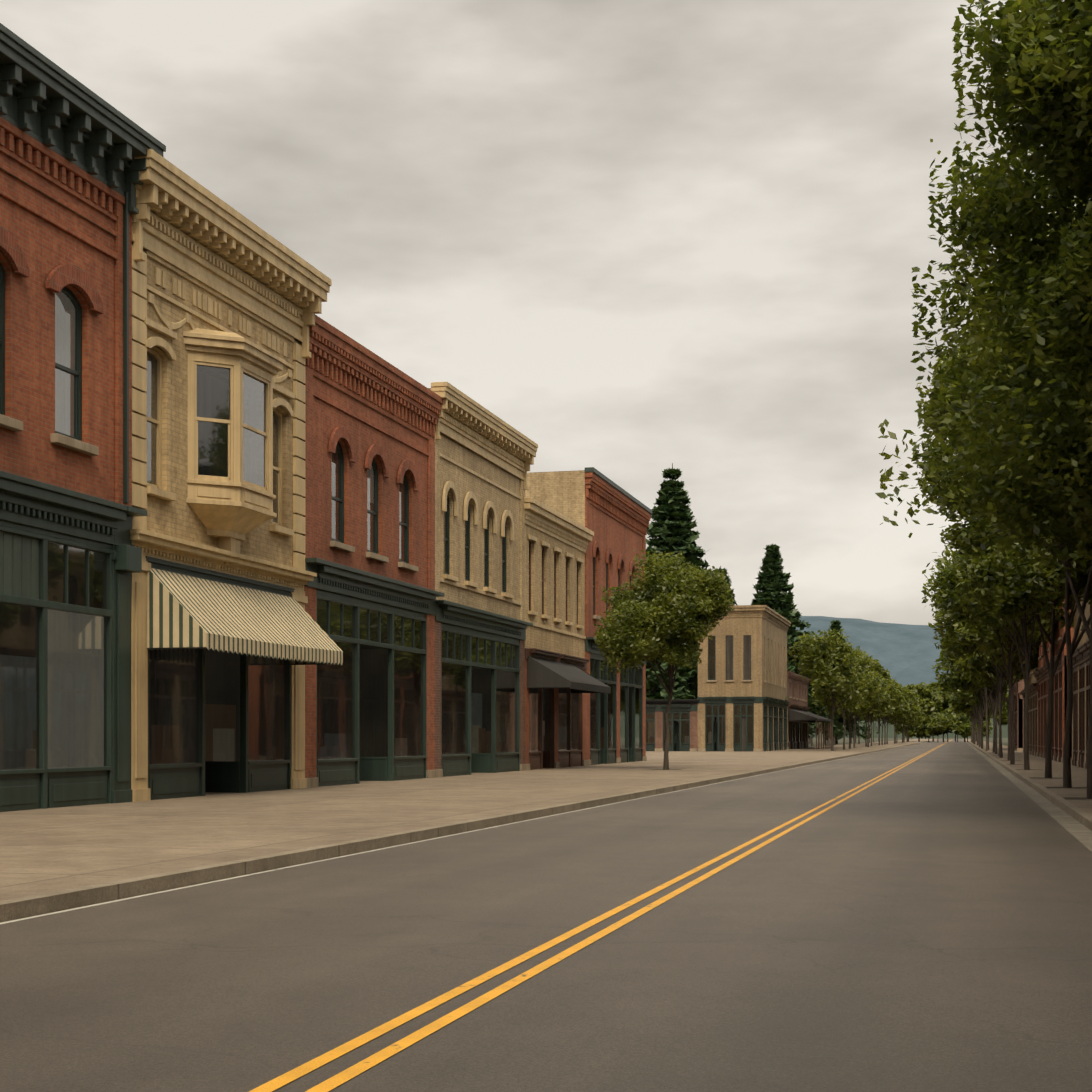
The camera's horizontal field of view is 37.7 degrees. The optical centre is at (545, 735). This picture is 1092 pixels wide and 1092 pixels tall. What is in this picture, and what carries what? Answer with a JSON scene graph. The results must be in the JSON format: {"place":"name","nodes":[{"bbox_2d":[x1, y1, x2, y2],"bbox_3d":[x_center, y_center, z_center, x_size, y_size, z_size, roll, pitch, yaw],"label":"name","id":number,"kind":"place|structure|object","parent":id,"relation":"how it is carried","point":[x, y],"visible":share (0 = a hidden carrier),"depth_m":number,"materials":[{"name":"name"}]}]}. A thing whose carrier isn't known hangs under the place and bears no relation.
{"place":"outdoors","nodes":[
{"label":"outdoors","id":0,"kind":"place"},
{"bbox_2d":[0,739,939,921],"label":"pavement","id":1,"kind":"structure","parent":0,"point":[58,859],"depth_m":23.06,"materials":[{"name":"concrete"}]},
{"bbox_2d":[0,0,1075,626],"label":"sky","id":2,"kind":"structure","parent":0,"point":[644,237],"materials":[{"name":"grey"}]},
{"bbox_2d":[0,739,1091,1091],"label":"road","id":3,"kind":"structure","parent":0,"point":[922,923],"depth_m":9.60,"materials":[{"name":"grey asphalt"}]},
{"bbox_2d":[0,745,909,923],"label":"road edge line","id":4,"kind":"object","parent":3,"relation":"on","point":[319,861],"visible":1,"depth_m":16.07,"materials":[{"name":"white paint"}]},
{"bbox_2d":[249,739,952,1091],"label":"road markings","id":5,"kind":"object","parent":3,"relation":"on","point":[338,1079],"visible":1,"depth_m":8.47,"materials":[{"name":"yellow paint"}]},
{"bbox_2d":[923,712,953,741],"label":"tree","id":6,"kind":"object","parent":3,"relation":"on","point":[935,723],"depth_m":334.34,"materials":[{"name":"green plant"}]},
{"bbox_2d":[929,680,948,741],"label":"tree","id":7,"kind":"object","parent":3,"relation":"on","point":[934,686],"depth_m":347.31,"materials":[{"name":"green plant"}]},
{"bbox_2d":[941,708,960,741],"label":"tree","id":8,"kind":"object","parent":3,"relation":"on","point":[945,712],"depth_m":337.32,"materials":[{"name":"green plant"}]},
{"bbox_2d":[646,674,661,697],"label":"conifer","id":9,"kind":"object","parent":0,"point":[648,685],"depth_m":141.44,"materials":[{"name":"green plant"}]},
{"bbox_2d":[678,566,736,687],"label":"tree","id":10,"kind":"object","parent":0,"point":[729,582],"depth_m":161.03,"materials":[{"name":"green plant"}]},
{"bbox_2d":[684,616,950,685],"bbox_3d":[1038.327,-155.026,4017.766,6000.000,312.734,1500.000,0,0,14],"label":"mountain ridge","id":11,"kind":"structure","parent":0,"point":[904,654],"depth_m":3729.86,"materials":[{"name":"blue"}]},
{"bbox_2d":[809,709,1007,737],"bbox_3d":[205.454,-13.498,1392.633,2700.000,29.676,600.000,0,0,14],"label":"forest hill","id":12,"kind":"structure","parent":0,"point":[1004,729],"depth_m":1097.78,"materials":[{"name":"green plant"}]},
{"bbox_2d":[808,738,1090,851],"bbox_3d":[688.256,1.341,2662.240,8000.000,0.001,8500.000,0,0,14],"label":"ground","id":13,"kind":"structure","parent":0,"point":[1004,741],"depth_m":458.33,"materials":[{"name":"grey concrete"}]},
{"bbox_2d":[0,23,165,811],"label":"brick building","id":14,"kind":"structure","parent":13,"relation":"on","point":[71,148],"depth_m":27.41,"materials":[{"name":"red brick"}]},
{"bbox_2d":[130,149,342,801],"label":"building","id":15,"kind":"structure","parent":13,"relation":"on","point":[230,638],"depth_m":32.34,"materials":[{"name":"brick"}]},
{"bbox_2d":[302,315,444,787],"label":"brick building","id":16,"kind":"structure","parent":13,"relation":"on","point":[370,422],"depth_m":41.84,"materials":[{"name":"red brick"}]},
{"bbox_2d":[428,382,537,777],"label":"cream building","id":17,"kind":"structure","parent":13,"relation":"on","point":[484,459],"depth_m":51.26,"materials":[{"name":"brick"}]},
{"bbox_2d":[524,497,610,769],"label":"cream building","id":18,"kind":"structure","parent":13,"relation":"on","point":[560,682],"depth_m":60.58,"materials":[{"name":"brick"}]},
{"bbox_2d":[525,467,651,765],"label":"brick building","id":19,"kind":"structure","parent":13,"relation":"on","point":[615,518],"depth_m":69.65,"materials":[{"name":"red brick"}]},
{"bbox_2d":[594,550,733,769],"bbox_3d":[4.251,-2.684,57.601,5.081,8.058,5.657,0,0,14],"label":"tree","id":20,"kind":"object","parent":13,"relation":"on","point":[647,631],"depth_m":56.42,"materials":[{"name":"green plant"}]},
{"bbox_2d":[646,699,699,750],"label":"building","id":21,"kind":"structure","parent":13,"relation":"on","point":[683,720],"depth_m":126.29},
{"bbox_2d":[646,463,794,729],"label":"conifer","id":22,"kind":"object","parent":13,"relation":"on","point":[663,529],"depth_m":145.94,"materials":[{"name":"green plant"}]},
{"bbox_2d":[698,605,764,751],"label":"tan building","id":23,"kind":"structure","parent":13,"relation":"on","point":[725,706],"depth_m":125.07,"materials":[{"name":"brick"}]},
{"bbox_2d":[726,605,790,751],"bbox_3d":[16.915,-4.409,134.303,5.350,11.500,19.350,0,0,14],"label":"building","id":24,"kind":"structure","parent":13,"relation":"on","point":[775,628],"depth_m":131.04,"materials":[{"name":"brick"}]},
{"bbox_2d":[751,543,855,739],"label":"conifer","id":25,"kind":"object","parent":13,"relation":"on","point":[778,598],"depth_m":168.88,"materials":[{"name":"green plant"}]},
{"bbox_2d":[787,671,833,749],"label":"brown building","id":26,"kind":"structure","parent":13,"relation":"on","point":[800,716],"depth_m":150.78,"materials":[{"name":"brick"}]},
{"bbox_2d":[810,699,839,745],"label":"park tree","id":27,"kind":"object","parent":13,"relation":"on","point":[812,730],"depth_m":201.61,"materials":[{"name":"green plant"}]},
{"bbox_2d":[788,628,884,750],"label":"tree","id":28,"kind":"object","parent":13,"relation":"on","point":[818,657],"depth_m":127.07,"materials":[{"name":"green plant"}]},
{"bbox_2d":[811,661,869,749],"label":"tree","id":29,"kind":"object","parent":13,"relation":"on","point":[821,699],"depth_m":139.31,"materials":[{"name":"green plant"}]},
{"bbox_2d":[808,620,878,743],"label":"conifer","id":30,"kind":"object","parent":13,"relation":"on","point":[836,624],"depth_m":257.73,"materials":[{"name":"green plant"}]},
{"bbox_2d":[815,658,886,748],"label":"tree","id":31,"kind":"object","parent":13,"relation":"on","point":[857,706],"depth_m":147.05,"materials":[{"name":"green plant"}]},
{"bbox_2d":[837,713,875,743],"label":"tree","id":32,"kind":"object","parent":13,"relation":"on","point":[853,717],"depth_m":250.00,"materials":[{"name":"plant"}]},
{"bbox_2d":[855,715,859,743],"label":"tree","id":33,"kind":"object","parent":13,"relation":"on","point":[857,717],"visible":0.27,"depth_m":230.54,"materials":[{"name":"brown plant"}]},
{"bbox_2d":[828,649,887,747],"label":"tree","id":34,"kind":"object","parent":13,"relation":"on","point":[875,663],"depth_m":161.05,"materials":[{"name":"plant"}]},
{"bbox_2d":[861,718,878,741],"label":"tree","id":35,"kind":"object","parent":13,"relation":"on","point":[873,730],"depth_m":295.69,"materials":[{"name":"brown plant"}]},
{"bbox_2d":[861,663,890,746],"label":"tree","id":36,"kind":"object","parent":13,"relation":"on","point":[880,672],"depth_m":180.39,"materials":[{"name":"green plant"}]},
{"bbox_2d":[864,697,895,745],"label":"tree","id":37,"kind":"object","parent":13,"relation":"on","point":[891,708],"depth_m":193.18,"materials":[{"name":"green plant"}]},
{"bbox_2d":[856,671,907,744],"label":"tree","id":38,"kind":"object","parent":13,"relation":"on","point":[901,689],"depth_m":205.62,"materials":[{"name":"green plant"}]},
{"bbox_2d":[861,672,904,746],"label":"tree","id":39,"kind":"object","parent":13,"relation":"on","point":[891,690],"depth_m":171.34,"materials":[{"name":"green plant"}]},
{"bbox_2d":[874,719,894,741],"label":"tree","id":40,"kind":"object","parent":13,"relation":"on","point":[878,729],"depth_m":315.00,"materials":[{"name":"plant"}]},
{"bbox_2d":[872,702,910,743],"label":"tree","id":41,"kind":"object","parent":13,"relation":"on","point":[906,710],"depth_m":236.08,"materials":[{"name":"green plant"}]},
{"bbox_2d":[875,678,907,744],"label":"tree","id":42,"kind":"object","parent":13,"relation":"on","point":[903,702],"depth_m":216.01,"materials":[{"name":"green plant"}]},
{"bbox_2d":[884,682,909,743],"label":"tree","id":43,"kind":"object","parent":13,"relation":"on","point":[905,695],"depth_m":226.35,"materials":[{"name":"green plant"}]},
{"bbox_2d":[880,684,919,742],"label":"tree","id":44,"kind":"object","parent":13,"relation":"on","point":[912,697],"depth_m":256.83,"materials":[{"name":"green plant"}]},
{"bbox_2d":[891,714,910,742],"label":"tree","id":45,"kind":"object","parent":13,"relation":"on","point":[904,718],"depth_m":266.96,"materials":[{"name":"plant"}]},
{"bbox_2d":[891,689,914,743],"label":"tree","id":46,"kind":"object","parent":13,"relation":"on","point":[896,718],"depth_m":246.34,"materials":[{"name":"green plant"}]},
{"bbox_2d":[894,708,922,741],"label":"tree","id":47,"kind":"object","parent":13,"relation":"on","point":[919,719],"depth_m":300.32,"materials":[{"name":"green plant"}]},
{"bbox_2d":[898,704,919,742],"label":"tree","id":48,"kind":"object","parent":13,"relation":"on","point":[916,711],"depth_m":278.44,"materials":[{"name":"green plant"}]},
{"bbox_2d":[893,722,925,741],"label":"tree","id":49,"kind":"object","parent":13,"relation":"on","point":[915,731],"depth_m":335.98,"materials":[{"name":"green plant"}]},
{"bbox_2d":[898,713,923,738],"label":"tree","id":50,"kind":"object","parent":13,"relation":"on","point":[916,725],"depth_m":320.18,"materials":[{"name":"green plant"}]},
{"bbox_2d":[903,709,920,742],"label":"tree","id":51,"kind":"object","parent":13,"relation":"on","point":[912,719],"depth_m":291.13,"materials":[{"name":"green plant"}]},
{"bbox_2d":[914,712,931,741],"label":"tree","id":52,"kind":"object","parent":13,"relation":"on","point":[924,734],"depth_m":340.25,"materials":[{"name":"green plant"}]},
{"bbox_2d":[907,682,943,741],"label":"tree","id":53,"kind":"object","parent":13,"relation":"on","point":[930,700],"depth_m":340.52,"materials":[{"name":"green plant"}]},
{"bbox_2d":[948,705,972,742],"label":"tree","id":54,"kind":"object","parent":13,"relation":"on","point":[950,708],"depth_m":281.47,"materials":[{"name":"green plant"}]},
{"bbox_2d":[946,694,976,743],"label":"tree","id":55,"kind":"object","parent":13,"relation":"on","point":[974,725],"depth_m":238.73,"materials":[{"name":"brown plant"}]},
{"bbox_2d":[948,697,981,744],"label":"tree","id":56,"kind":"object","parent":13,"relation":"on","point":[958,705],"depth_m":206.78,"materials":[{"name":"green plant"}]},
{"bbox_2d":[942,640,992,750],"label":"tree","id":57,"kind":"object","parent":13,"relation":"on","point":[985,705],"depth_m":129.10,"materials":[{"name":"brown plant"}]},
{"bbox_2d":[944,685,1008,746],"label":"tree","id":58,"kind":"object","parent":13,"relation":"on","point":[966,697],"depth_m":174.81,"materials":[{"name":"green plant"}]},
{"bbox_2d":[972,705,981,740],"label":"tree","id":59,"kind":"object","parent":13,"relation":"on","point":[978,722],"visible":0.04,"depth_m":197.20,"materials":[{"name":"green plant"}]},
{"bbox_2d":[948,660,1006,748],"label":"tree","id":60,"kind":"object","parent":13,"relation":"on","point":[974,699],"depth_m":152.46,"materials":[{"name":"plant"}]},
{"bbox_2d":[949,693,1006,743],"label":"tree","id":61,"kind":"object","parent":13,"relation":"on","point":[952,696],"depth_m":228.63,"materials":[{"name":"plant"}]},
{"bbox_2d":[931,632,1024,753],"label":"tree","id":62,"kind":"object","parent":13,"relation":"on","point":[950,682],"depth_m":107.78,"materials":[{"name":"green plant"}]},
{"bbox_2d":[952,668,1008,743],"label":"tree","id":63,"kind":"object","parent":13,"relation":"on","point":[980,717],"depth_m":163.05,"materials":[{"name":"green plant"}]},
{"bbox_2d":[875,0,1091,576],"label":"tree","id":64,"kind":"object","parent":13,"relation":"on","point":[1044,84],"depth_m":23.02,"materials":[{"name":"green plant"}]},
{"bbox_2d":[953,666,1013,749],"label":"tree","id":65,"kind":"object","parent":13,"relation":"on","point":[988,714],"depth_m":139.74,"materials":[{"name":"brown plant"}]},
{"bbox_2d":[975,716,992,736],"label":"tree","id":66,"kind":"object","parent":13,"relation":"on","point":[984,728],"visible":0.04,"depth_m":333.70,"materials":[{"name":"green plant"}]},
{"bbox_2d":[953,672,1021,752],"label":"tree","id":67,"kind":"object","parent":13,"relation":"on","point":[993,704],"depth_m":116.59,"materials":[{"name":"brown plant"}]},
{"bbox_2d":[928,591,1058,760],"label":"tree","id":68,"kind":"object","parent":13,"relation":"on","point":[967,639],"depth_m":78.35,"materials":[{"name":"green plant"}]},
{"bbox_2d":[954,647,1038,755],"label":"tree","id":69,"kind":"object","parent":13,"relation":"on","point":[974,670],"depth_m":96.38,"materials":[{"name":"green plant"}]},
{"bbox_2d":[921,543,1073,763],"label":"tree","id":70,"kind":"object","parent":13,"relation":"on","point":[993,623],"depth_m":67.78,"materials":[{"name":"green plant"}]},
{"bbox_2d":[963,620,1035,757],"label":"tree","id":71,"kind":"object","parent":13,"relation":"on","point":[1000,675],"depth_m":88.55,"materials":[{"name":"plant"}]},
{"bbox_2d":[911,325,1091,787],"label":"tree","id":72,"kind":"object","parent":13,"relation":"on","point":[1067,778],"depth_m":37.45,"materials":[{"name":"green plant"}]},
{"bbox_2d":[997,704,1007,726],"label":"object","id":73,"kind":"object","parent":13,"relation":"on","point":[1004,720],"visible":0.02,"depth_m":253.09,"materials":[{"name":"green plant"}]},
{"bbox_2d":[916,186,1091,798],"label":"tree","id":74,"kind":"object","parent":13,"relation":"on","point":[932,426],"depth_m":30.79,"materials":[{"name":"green plant"}]},
{"bbox_2d":[930,532,1083,769],"bbox_3d":[17.156,-4.615,56.866,6.801,11.917,6.043,0,0,14],"label":"tree","id":75,"kind":"object","parent":13,"relation":"on","point":[951,601],"depth_m":57.22,"materials":[{"name":"green plant"}]},
{"bbox_2d":[940,452,1091,777],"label":"tree","id":76,"kind":"object","parent":13,"relation":"on","point":[1004,590],"depth_m":44.58,"materials":[{"name":"green plant"}]},
{"bbox_2d":[1007,678,1023,750],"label":"building","id":77,"kind":"structure","parent":0,"point":[1017,687],"depth_m":128.36,"materials":[{"name":"brown brick"}]},
{"bbox_2d":[963,739,1091,851],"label":"pavement","id":78,"kind":"structure","parent":0,"point":[1073,818],"depth_m":38.53,"materials":[{"name":"concrete"}]},
{"bbox_2d":[649,746,1091,799],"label":"tree grates","id":79,"kind":"object","parent":78,"relation":"in","point":[1075,798],"visible":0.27,"depth_m":45.46,"materials":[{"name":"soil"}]},
{"bbox_2d":[951,713,976,741],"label":"tree","id":80,"kind":"object","parent":78,"relation":"on","point":[963,729],"depth_m":333.40,"materials":[{"name":"green plant"}]},
{"bbox_2d":[1020,648,1038,755],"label":"building","id":81,"kind":"structure","parent":0,"point":[1033,717],"depth_m":102.24,"materials":[{"name":"beige brick"}]},
{"bbox_2d":[1033,600,1073,762],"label":"building","id":82,"kind":"structure","parent":0,"point":[1059,706],"depth_m":78.48,"materials":[{"name":"red brick"}]},
{"bbox_2d":[1066,594,1091,768],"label":"building","id":83,"kind":"structure","parent":0,"point":[1081,687],"depth_m":61.53,"materials":[{"name":"beige brick"}]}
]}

